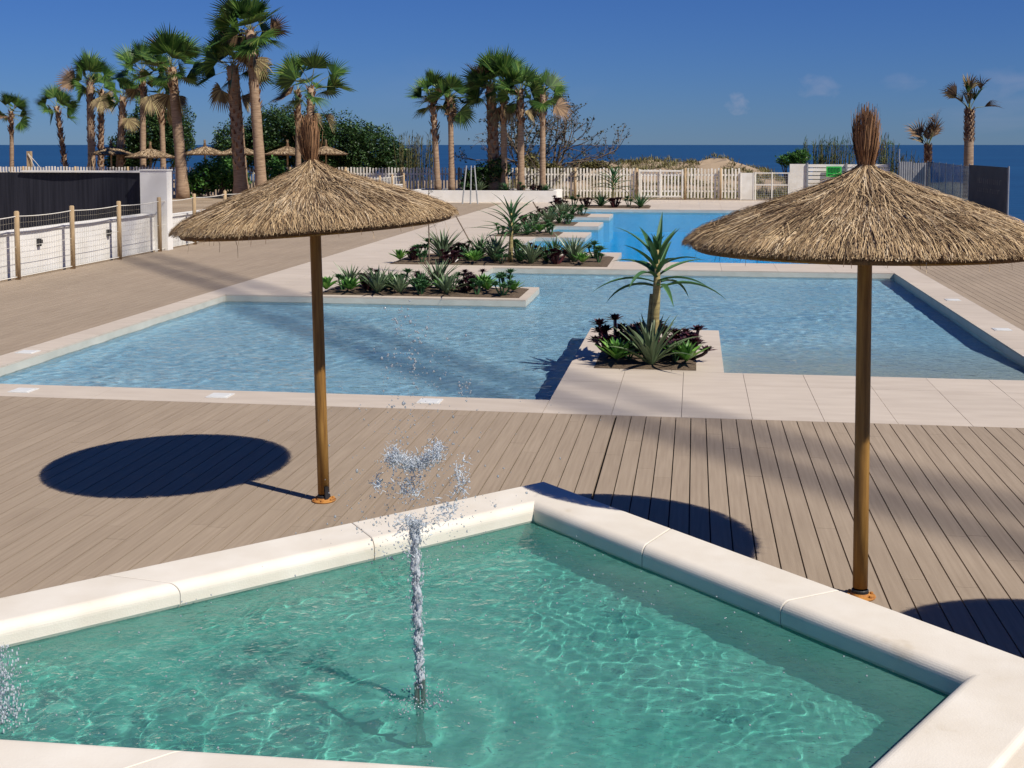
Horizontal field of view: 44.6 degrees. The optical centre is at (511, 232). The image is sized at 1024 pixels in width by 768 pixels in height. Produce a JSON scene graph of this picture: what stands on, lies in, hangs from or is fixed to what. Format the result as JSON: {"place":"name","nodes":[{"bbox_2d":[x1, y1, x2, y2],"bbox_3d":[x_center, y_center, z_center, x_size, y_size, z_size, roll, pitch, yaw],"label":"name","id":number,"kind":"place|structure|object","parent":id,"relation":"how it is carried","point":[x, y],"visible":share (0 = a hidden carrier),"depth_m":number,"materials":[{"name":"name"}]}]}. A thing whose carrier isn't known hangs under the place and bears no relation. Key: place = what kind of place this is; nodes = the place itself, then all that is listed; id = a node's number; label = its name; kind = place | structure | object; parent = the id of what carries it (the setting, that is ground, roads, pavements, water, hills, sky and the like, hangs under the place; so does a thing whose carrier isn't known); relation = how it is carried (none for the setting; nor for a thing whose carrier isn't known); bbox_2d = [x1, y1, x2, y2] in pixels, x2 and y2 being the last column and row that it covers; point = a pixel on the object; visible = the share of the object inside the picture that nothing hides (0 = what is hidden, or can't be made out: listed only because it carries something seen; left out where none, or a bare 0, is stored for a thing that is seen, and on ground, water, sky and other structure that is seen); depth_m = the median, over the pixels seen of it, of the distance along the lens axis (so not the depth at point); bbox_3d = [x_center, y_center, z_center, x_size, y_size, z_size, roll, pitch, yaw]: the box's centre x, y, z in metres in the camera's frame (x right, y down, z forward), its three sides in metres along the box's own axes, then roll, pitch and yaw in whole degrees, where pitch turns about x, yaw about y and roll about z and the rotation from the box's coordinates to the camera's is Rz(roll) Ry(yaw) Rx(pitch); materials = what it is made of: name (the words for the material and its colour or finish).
{"place":"outdoors","nodes":[
{"label":"outdoors","id":0,"kind":"place"},
{"bbox_2d":[0,158,967,281],"bbox_3d":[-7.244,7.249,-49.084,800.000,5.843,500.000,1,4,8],"label":"ground","id":1,"kind":"structure","parent":0,"point":[713,163],"depth_m":73.71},
{"bbox_2d":[0,90,34,171],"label":"fan palm","id":2,"kind":"object","parent":1,"relation":"on","point":[19,103],"visible":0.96,"depth_m":81.20,"materials":[{"name":"green plant"}]},
{"bbox_2d":[32,82,80,169],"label":"fan palm","id":3,"kind":"object","parent":1,"relation":"on","point":[64,99],"visible":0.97,"depth_m":80.71,"materials":[{"name":"green plant"}]},
{"bbox_2d":[0,170,140,230],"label":"black screen","id":4,"kind":"object","parent":1,"relation":"on","point":[30,192],"visible":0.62,"depth_m":32.67,"materials":[{"name":"metal"}]},
{"bbox_2d":[55,46,119,169],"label":"fan palm","id":5,"kind":"object","parent":1,"relation":"on","point":[70,80],"visible":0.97,"depth_m":75.82,"materials":[{"name":"green plant"}]},
{"bbox_2d":[82,72,122,170],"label":"fan palm","id":6,"kind":"object","parent":1,"relation":"on","point":[100,136],"visible":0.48,"depth_m":78.21,"materials":[{"name":"brown plant"}]},
{"bbox_2d":[88,139,133,170],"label":"beach parasol","id":7,"kind":"object","parent":1,"relation":"on","point":[111,150],"visible":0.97,"depth_m":72.42,"materials":[{"name":"wicker"}]},
{"bbox_2d":[97,70,139,170],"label":"fan palm","id":8,"kind":"object","parent":1,"relation":"on","point":[123,121],"visible":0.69,"depth_m":73.66,"materials":[{"name":"green plant"}]},
{"bbox_2d":[107,37,174,168],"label":"fan palm","id":9,"kind":"object","parent":1,"relation":"on","point":[129,57],"visible":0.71,"depth_m":69.22,"materials":[{"name":"green plant"}]},
{"bbox_2d":[125,141,174,168],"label":"beach parasol","id":10,"kind":"object","parent":1,"relation":"on","point":[150,152],"visible":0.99,"depth_m":67.29,"materials":[{"name":"wicker"}]},
{"bbox_2d":[104,99,197,170],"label":"hedge bush","id":11,"kind":"object","parent":1,"relation":"on","point":[132,145],"visible":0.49,"depth_m":80.08,"materials":[{"name":"green plant"}]},
{"bbox_2d":[139,169,172,251],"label":"pillar","id":12,"kind":"structure","parent":1,"relation":"on","point":[155,184],"depth_m":31.99,"materials":[{"name":"paint"}]},
{"bbox_2d":[133,72,184,168],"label":"fan palm","id":13,"kind":"object","parent":1,"relation":"on","point":[161,120],"visible":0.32,"depth_m":71.39,"materials":[{"name":"brown plant"}]},
{"bbox_2d":[128,23,212,198],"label":"fan palm","id":14,"kind":"object","parent":1,"relation":"on","point":[176,47],"visible":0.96,"depth_m":62.20,"materials":[{"name":"green plant"}]},
{"bbox_2d":[0,184,402,279],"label":"wall","id":15,"kind":"structure","parent":1,"relation":"on","point":[64,247],"depth_m":28.11,"materials":[{"name":"paint"}]},
{"bbox_2d":[185,140,227,162],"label":"beach parasol","id":16,"kind":"object","parent":1,"relation":"on","point":[204,150],"visible":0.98,"depth_m":72.57,"materials":[{"name":"wicker"}]},
{"bbox_2d":[187,155,251,197],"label":"glossy bush","id":17,"kind":"object","parent":1,"relation":"on","point":[216,175],"visible":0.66,"depth_m":63.39,"materials":[{"name":"green plant"}]},
{"bbox_2d":[188,25,278,196],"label":"fan palm","id":18,"kind":"object","parent":1,"relation":"on","point":[214,55],"visible":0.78,"depth_m":61.77,"materials":[{"name":"green plant"}]},
{"bbox_2d":[203,0,291,185],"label":"fan palm","id":19,"kind":"object","parent":1,"relation":"on","point":[248,12],"visible":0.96,"depth_m":60.63,"materials":[{"name":"green plant"}]},
{"bbox_2d":[265,155,294,181],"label":"glossy bush","id":20,"kind":"object","parent":1,"relation":"on","point":[275,167],"visible":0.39,"depth_m":62.60,"materials":[{"name":"green plant"}]},
{"bbox_2d":[265,139,294,168],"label":"beach parasol","id":21,"kind":"object","parent":1,"relation":"on","point":[287,150],"visible":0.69,"depth_m":71.79,"materials":[{"name":"wicker"}]},
{"bbox_2d":[268,52,326,166],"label":"fan palm","id":22,"kind":"object","parent":1,"relation":"on","point":[297,110],"visible":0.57,"depth_m":65.59,"materials":[{"name":"green plant"}]},
{"bbox_2d":[265,43,354,131],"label":"fan palm","id":23,"kind":"object","parent":1,"relation":"on","point":[288,72],"visible":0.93,"depth_m":61.45,"materials":[{"name":"green plant"}]},
{"bbox_2d":[207,103,418,179],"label":"bush","id":24,"kind":"object","parent":1,"relation":"on","point":[358,144],"visible":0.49,"depth_m":78.64,"materials":[{"name":"green plant"}]},
{"bbox_2d":[318,140,347,163],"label":"beach parasol","id":25,"kind":"object","parent":1,"relation":"on","point":[325,150],"visible":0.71,"depth_m":74.66,"materials":[{"name":"wicker"}]},
{"bbox_2d":[0,166,739,199],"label":"picket fence","id":26,"kind":"object","parent":1,"relation":"on","point":[720,175],"visible":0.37,"depth_m":62.40,"materials":[{"name":"wood"}]},
{"bbox_2d":[639,169,682,197],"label":"picket gate","id":27,"kind":"structure","parent":26,"relation":"attached to","point":[659,190],"depth_m":61.54,"materials":[{"name":"white paint"}]},
{"bbox_2d":[393,130,443,188],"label":"reed clump","id":28,"kind":"object","parent":1,"relation":"on","point":[416,147],"visible":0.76,"depth_m":67.07,"materials":[{"name":"green plant"}]},
{"bbox_2d":[455,81,629,188],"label":"bare tree","id":29,"kind":"object","parent":1,"relation":"on","point":[556,138],"visible":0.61,"depth_m":64.20,"materials":[{"name":"brown plant"}]},
{"bbox_2d":[524,148,565,187],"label":"box scrub","id":30,"kind":"object","parent":1,"relation":"on","point":[537,163],"visible":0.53,"depth_m":63.46,"materials":[{"name":"green plant"}]},
{"bbox_2d":[571,159,610,179],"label":"yellow scrub","id":31,"kind":"object","parent":1,"relation":"on","point":[591,165],"visible":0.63,"depth_m":73.83,"materials":[{"name":"green plant"}]},
{"bbox_2d":[456,152,812,198],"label":"dune grass","id":32,"kind":"structure","parent":1,"relation":"on","point":[633,163],"depth_m":74.81,"materials":[{"name":"plant"}]},
{"bbox_2d":[740,172,754,199],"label":"white board","id":33,"kind":"object","parent":1,"relation":"on","point":[746,186],"visible":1,"depth_m":61.07,"materials":[{"name":"paint"}]},
{"bbox_2d":[754,172,789,199],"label":"panel","id":34,"kind":"object","parent":1,"relation":"on","point":[777,184],"visible":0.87,"depth_m":60.92,"materials":[{"name":"white paint"}]},
{"bbox_2d":[775,147,810,183],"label":"dune scrub","id":35,"kind":"object","parent":1,"relation":"on","point":[797,156],"visible":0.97,"depth_m":64.06,"materials":[{"name":"green plant"}]},
{"bbox_2d":[800,134,854,183],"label":"reed clump","id":36,"kind":"object","parent":1,"relation":"on","point":[822,159],"visible":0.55,"depth_m":65.82,"materials":[{"name":"green plant"}]},
{"bbox_2d":[789,163,889,193],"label":"plank fence","id":37,"kind":"object","parent":1,"relation":"on","point":[799,176],"visible":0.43,"depth_m":61.08,"materials":[{"name":"white paint"}]},
{"bbox_2d":[826,166,841,176],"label":"green sign","id":38,"kind":"object","parent":37,"relation":"attached to","point":[832,170],"visible":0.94,"depth_m":60.75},
{"bbox_2d":[877,134,899,174],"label":"reed clump","id":39,"kind":"object","parent":1,"relation":"on","point":[881,155],"visible":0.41,"depth_m":64.76,"materials":[{"name":"green plant"}]},
{"bbox_2d":[904,109,943,188],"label":"ragged palm","id":40,"kind":"object","parent":1,"relation":"on","point":[931,130],"visible":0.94,"depth_m":59.53,"materials":[{"name":"brown plant"}]},
{"bbox_2d":[938,73,1001,197],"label":"ragged palm","id":41,"kind":"object","parent":1,"relation":"on","point":[969,123],"visible":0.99,"depth_m":62.97,"materials":[{"name":"brown plant"}]},
{"bbox_2d":[0,396,1023,657],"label":"deck front","id":42,"kind":"structure","parent":0,"point":[92,488],"depth_m":9.97,"materials":[{"name":"wood"}]},
{"bbox_2d":[168,112,458,503],"bbox_3d":[-1.454,0.562,9.398,2.144,2.955,2.246,-2,4,-9],"label":"straw parasol","id":43,"kind":"object","parent":42,"relation":"on","point":[313,198],"visible":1,"depth_m":8.81,"materials":[{"name":"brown wood"}]},
{"bbox_2d":[0,482,1023,767],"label":"fountain basin","id":44,"kind":"object","parent":42,"relation":"on","point":[974,718],"visible":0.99,"depth_m":5.89,"materials":[{"name":"stone"}]},
{"bbox_2d":[0,644,36,732],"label":"fountain jet","id":45,"kind":"object","parent":44,"relation":"in","point":[2,688],"visible":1,"depth_m":4.85,"materials":[{"name":"liquid"}]},
{"bbox_2d":[0,522,948,767],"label":"fountain water","id":46,"kind":"structure","parent":44,"relation":"in","point":[745,713],"depth_m":5.28,"materials":[{"name":"liquid"}]},
{"bbox_2d":[679,102,1023,600],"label":"straw parasol","id":47,"kind":"object","parent":42,"relation":"on","point":[865,214],"visible":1,"depth_m":6.83,"materials":[{"name":"brown wood"}]},
{"bbox_2d":[0,273,1023,400],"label":"pool water","id":48,"kind":"structure","parent":0,"point":[788,325],"depth_m":17.95,"materials":[{"name":"liquid"}]},
{"bbox_2d":[0,199,1023,427],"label":"paving","id":49,"kind":"structure","parent":0,"point":[708,388],"depth_m":15.03,"materials":[{"name":"stone"}]},
{"bbox_2d":[205,393,234,397],"bbox_3d":[-3.147,1.751,13.453,0.240,0.013,0.240,1,4,8],"label":"skimmer lid","id":50,"kind":"object","parent":49,"relation":"on","point":[219,395],"visible":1,"depth_m":13.41,"materials":[{"name":"white plastic"}]},
{"bbox_2d":[323,285,528,297],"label":"planter soil","id":51,"kind":"structure","parent":49,"relation":"on","point":[433,291],"depth_m":22.59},
{"bbox_2d":[310,275,339,288],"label":"green succulent","id":52,"kind":"object","parent":51,"relation":"on","point":[327,283],"visible":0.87,"depth_m":22.60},
{"bbox_2d":[335,277,362,289],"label":"green succulent","id":53,"kind":"object","parent":51,"relation":"on","point":[350,284],"visible":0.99,"depth_m":22.59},
{"bbox_2d":[332,264,368,282],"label":"agave","id":54,"kind":"object","parent":51,"relation":"on","point":[347,274],"visible":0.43,"depth_m":23.32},
{"bbox_2d":[352,264,406,292],"bbox_3d":[-2.412,0.810,22.611,0.914,0.544,1.156,-4,5,-43],"label":"agave","id":55,"kind":"object","parent":51,"relation":"on","point":[376,280],"visible":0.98,"depth_m":22.50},
{"bbox_2d":[381,272,419,292],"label":"agave","id":56,"kind":"object","parent":51,"relation":"on","point":[400,285],"visible":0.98,"depth_m":22.45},
{"bbox_2d":[403,271,433,290],"bbox_3d":[-1.648,0.865,22.853,0.964,0.402,0.776,1,4,-8],"label":"spiky aloe","id":57,"kind":"object","parent":51,"relation":"on","point":[422,277],"visible":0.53,"depth_m":22.74,"materials":[{"name":"green plant"}]},
{"bbox_2d":[408,278,428,293],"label":"leafy aeonium","id":58,"kind":"object","parent":51,"relation":"on","point":[423,284],"visible":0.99,"depth_m":22.39,"materials":[{"name":"green plant"}]},
{"bbox_2d":[411,258,463,287],"bbox_3d":[-1.417,0.728,23.350,1.245,0.599,1.082,4,3,17],"label":"agave","id":59,"kind":"object","parent":51,"relation":"on","point":[439,269],"visible":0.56,"depth_m":23.29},
{"bbox_2d":[428,269,468,293],"bbox_3d":[-1.120,0.870,22.316,0.785,0.469,0.995,-1,4,-10],"label":"agave","id":60,"kind":"object","parent":51,"relation":"on","point":[446,286],"visible":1,"depth_m":22.37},
{"bbox_2d":[455,275,475,291],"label":"purple aeonium","id":61,"kind":"object","parent":51,"relation":"on","point":[464,288],"visible":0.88,"depth_m":22.65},
{"bbox_2d":[455,268,486,287],"bbox_3d":[-0.769,0.859,23.264,0.565,0.393,0.546,3,5,37],"label":"purple aeonium","id":62,"kind":"object","parent":51,"relation":"on","point":[466,272],"visible":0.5,"depth_m":23.21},
{"bbox_2d":[490,273,515,295],"bbox_3d":[-0.160,0.928,22.196,0.477,0.397,0.450,3,5,38],"label":"leafy aeonium","id":63,"kind":"object","parent":51,"relation":"on","point":[502,285],"visible":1,"depth_m":22.23,"materials":[{"name":"green plant"}]},
{"bbox_2d":[417,398,442,403],"bbox_3d":[-0.865,1.771,13.160,0.240,0.013,0.240,1,4,8],"label":"skimmer lid","id":64,"kind":"object","parent":49,"relation":"on","point":[428,401],"visible":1,"depth_m":13.12,"materials":[{"name":"white plastic"}]},
{"bbox_2d":[413,188,561,201],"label":"planting box","id":65,"kind":"object","parent":49,"relation":"on","point":[484,195],"visible":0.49,"depth_m":59.03,"materials":[{"name":"concrete"}]},
{"bbox_2d":[404,67,461,189],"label":"fan palm","id":66,"kind":"object","parent":65,"relation":"on","point":[428,81],"visible":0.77,"depth_m":60.24,"materials":[{"name":"green plant"}]},
{"bbox_2d":[420,71,477,189],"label":"fan palm","id":67,"kind":"object","parent":65,"relation":"on","point":[464,114],"visible":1,"depth_m":60.01,"materials":[{"name":"green plant"}]},
{"bbox_2d":[460,154,512,189],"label":"box bush","id":68,"kind":"object","parent":65,"relation":"on","point":[483,173],"visible":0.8,"depth_m":60.52,"materials":[{"name":"green plant"}]},
{"bbox_2d":[460,45,524,190],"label":"fan palm","id":69,"kind":"object","parent":65,"relation":"on","point":[474,93],"visible":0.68,"depth_m":60.50,"materials":[{"name":"green plant"}]},
{"bbox_2d":[471,46,531,190],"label":"fan palm","id":70,"kind":"object","parent":65,"relation":"on","point":[505,59],"visible":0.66,"depth_m":60.12,"materials":[{"name":"green plant"}]},
{"bbox_2d":[489,58,549,190],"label":"fan palm","id":71,"kind":"object","parent":65,"relation":"on","point":[518,72],"visible":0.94,"depth_m":59.28,"materials":[{"name":"green plant"}]},
{"bbox_2d":[519,67,572,190],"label":"fan palm","id":72,"kind":"object","parent":65,"relation":"on","point":[555,86],"visible":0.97,"depth_m":59.25,"materials":[{"name":"green plant"}]},
{"bbox_2d":[390,253,613,266],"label":"planter soil","id":73,"kind":"structure","parent":49,"relation":"on","point":[567,261],"depth_m":28.39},
{"bbox_2d":[405,246,422,259],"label":"purple aeonium","id":74,"kind":"object","parent":73,"relation":"on","point":[412,255],"visible":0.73,"depth_m":28.93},
{"bbox_2d":[416,227,460,249],"bbox_3d":[-1.685,0.199,29.955,1.260,0.736,1.615,0,4,1],"label":"agave","id":75,"kind":"object","parent":73,"relation":"on","point":[444,239],"visible":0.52,"depth_m":29.79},
{"bbox_2d":[424,241,464,260],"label":"agave","id":76,"kind":"object","parent":73,"relation":"on","point":[437,252],"visible":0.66,"depth_m":28.77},
{"bbox_2d":[439,246,460,262],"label":"purple aeonium","id":77,"kind":"object","parent":73,"relation":"on","point":[454,255],"visible":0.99,"depth_m":28.18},
{"bbox_2d":[449,240,472,258],"bbox_3d":[-1.213,0.406,29.361,0.674,0.429,0.662,-4,0,11],"label":"purple aeonium","id":78,"kind":"object","parent":73,"relation":"on","point":[458,244],"visible":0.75,"depth_m":29.28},
{"bbox_2d":[462,249,488,260],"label":"green succulent","id":79,"kind":"object","parent":73,"relation":"on","point":[474,255],"visible":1,"depth_m":28.14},
{"bbox_2d":[467,234,520,253],"bbox_3d":[-0.405,0.291,29.286,1.424,0.643,1.137,1,4,17],"label":"agave","id":80,"kind":"object","parent":73,"relation":"on","point":[498,242],"visible":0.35,"depth_m":29.16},
{"bbox_2d":[474,239,515,260],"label":"agave","id":81,"kind":"object","parent":73,"relation":"on","point":[494,250],"visible":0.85,"depth_m":28.57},
{"bbox_2d":[471,193,554,261],"bbox_3d":[-0.058,-0.128,28.513,1.982,1.612,1.899,-3,5,-34],"label":"tree aloe","id":82,"kind":"object","parent":73,"relation":"on","point":[513,215],"visible":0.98,"depth_m":28.45,"materials":[{"name":"green plant"}]},
{"bbox_2d":[510,240,553,263],"bbox_3d":[0.405,0.400,28.228,1.020,0.573,1.293,-1,4,-11],"label":"agave","id":83,"kind":"object","parent":73,"relation":"on","point":[530,254],"visible":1,"depth_m":28.04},
{"bbox_2d":[544,248,569,263],"bbox_3d":[1.000,0.522,28.045,0.544,0.384,0.554,-1,-1,40],"label":"purple aeonium","id":84,"kind":"object","parent":73,"relation":"on","point":[553,258],"visible":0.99,"depth_m":28.01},
{"bbox_2d":[550,240,594,261],"bbox_3d":[1.410,0.397,28.421,1.265,0.552,1.005,0,4,-1],"label":"agave","id":85,"kind":"object","parent":73,"relation":"on","point":[575,250],"visible":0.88,"depth_m":28.32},
{"bbox_2d":[553,234,594,255],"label":"agave","id":86,"kind":"object","parent":73,"relation":"on","point":[568,244],"visible":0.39,"depth_m":28.95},
{"bbox_2d":[585,240,608,258],"bbox_3d":[1.961,0.389,29.369,0.577,0.459,0.607,-1,4,-9],"label":"leafy aeonium","id":87,"kind":"object","parent":73,"relation":"on","point":[594,243],"visible":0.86,"depth_m":29.26,"materials":[{"name":"green plant"}]},
{"bbox_2d":[494,231,562,236],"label":"planter soil","id":88,"kind":"structure","parent":49,"relation":"on","point":[543,233],"depth_m":37.12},
{"bbox_2d":[569,205,650,207],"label":"planter soil","id":89,"kind":"structure","parent":49,"relation":"on","point":[619,206],"depth_m":53.96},
{"bbox_2d":[588,163,637,197],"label":"tree aloe","id":90,"kind":"object","parent":89,"relation":"on","point":[614,173],"visible":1,"depth_m":54.27,"materials":[{"name":"green plant"}]},
{"bbox_2d":[594,349,695,370],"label":"planter soil","id":91,"kind":"structure","parent":49,"relation":"on","point":[604,360],"depth_m":15.28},
{"bbox_2d":[588,313,640,357],"bbox_3d":[1.324,1.318,15.818,0.767,0.540,0.735,0,4,-4],"label":"purple aeonium","id":92,"kind":"object","parent":91,"relation":"on","point":[601,330],"visible":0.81,"depth_m":15.80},
{"bbox_2d":[594,337,638,358],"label":"green succulent","id":93,"kind":"object","parent":91,"relation":"on","point":[616,353],"visible":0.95,"depth_m":15.23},
{"bbox_2d":[594,314,700,364],"bbox_3d":[1.778,1.306,15.079,1.062,0.616,1.341,-3,5,-40],"label":"agave","id":94,"kind":"object","parent":91,"relation":"on","point":[650,346],"visible":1,"depth_m":15.13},
{"bbox_2d":[594,212,724,358],"bbox_3d":[1.818,0.681,15.366,1.651,1.846,1.354,1,4,8],"label":"tree aloe","id":95,"kind":"object","parent":91,"relation":"on","point":[657,250],"visible":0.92,"depth_m":15.41,"materials":[{"name":"green plant"}]},
{"bbox_2d":[658,323,690,349],"bbox_3d":[2.065,1.371,16.078,0.576,0.373,0.587,3,1,17],"label":"purple aeonium","id":96,"kind":"object","parent":91,"relation":"on","point":[676,336],"visible":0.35,"depth_m":16.02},
{"bbox_2d":[665,340,708,360],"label":"green succulent","id":97,"kind":"object","parent":91,"relation":"on","point":[688,347],"visible":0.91,"depth_m":15.11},
{"bbox_2d":[658,324,717,359],"bbox_3d":[2.162,1.379,15.630,0.652,0.432,0.702,-2,5,-26],"label":"purple aeonium","id":98,"kind":"object","parent":91,"relation":"on","point":[695,339],"visible":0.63,"depth_m":15.59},
{"bbox_2d":[898,149,926,187],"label":"sheet fence","id":99,"kind":"object","parent":49,"relation":"on","point":[915,173],"visible":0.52,"depth_m":57.87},
{"bbox_2d":[927,161,961,197],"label":"fence","id":100,"kind":"object","parent":49,"relation":"on","point":[945,177],"visible":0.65,"depth_m":51.42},
{"bbox_2d":[968,164,1009,214],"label":"dark banner","id":101,"kind":"object","parent":49,"relation":"on","point":[988,186],"visible":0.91,"depth_m":41.95,"materials":[{"name":"fabric"}]},
{"bbox_2d":[0,203,1023,355],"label":"deck","id":102,"kind":"structure","parent":0,"point":[39,309],"depth_m":24.71,"materials":[{"name":"wood"}]},
{"bbox_2d":[0,173,404,280],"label":"net fence","id":103,"kind":"object","parent":102,"relation":"on","point":[72,261],"visible":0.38,"depth_m":28.08,"materials":[{"name":"white fabric"}]},
{"bbox_2d":[462,166,477,203],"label":"pole tripod","id":104,"kind":"object","parent":102,"relation":"on","point":[470,183],"visible":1,"depth_m":56.97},
{"bbox_2d":[0,145,1023,222],"bbox_3d":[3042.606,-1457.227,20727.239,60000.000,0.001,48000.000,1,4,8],"label":"sea","id":105,"kind":"structure","parent":0,"point":[1012,156],"depth_m":502.81,"materials":[{"name":"liquid"}]},
{"bbox_2d":[0,0,1023,144],"label":"sky","id":106,"kind":"structure","parent":0,"point":[674,72],"materials":[{"name":"blue"}]},
{"bbox_2d":[601,232,803,263],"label":"deep pool floor","id":107,"kind":"structure","parent":0,"point":[618,242],"depth_m":43.08,"materials":[{"name":"tile"}]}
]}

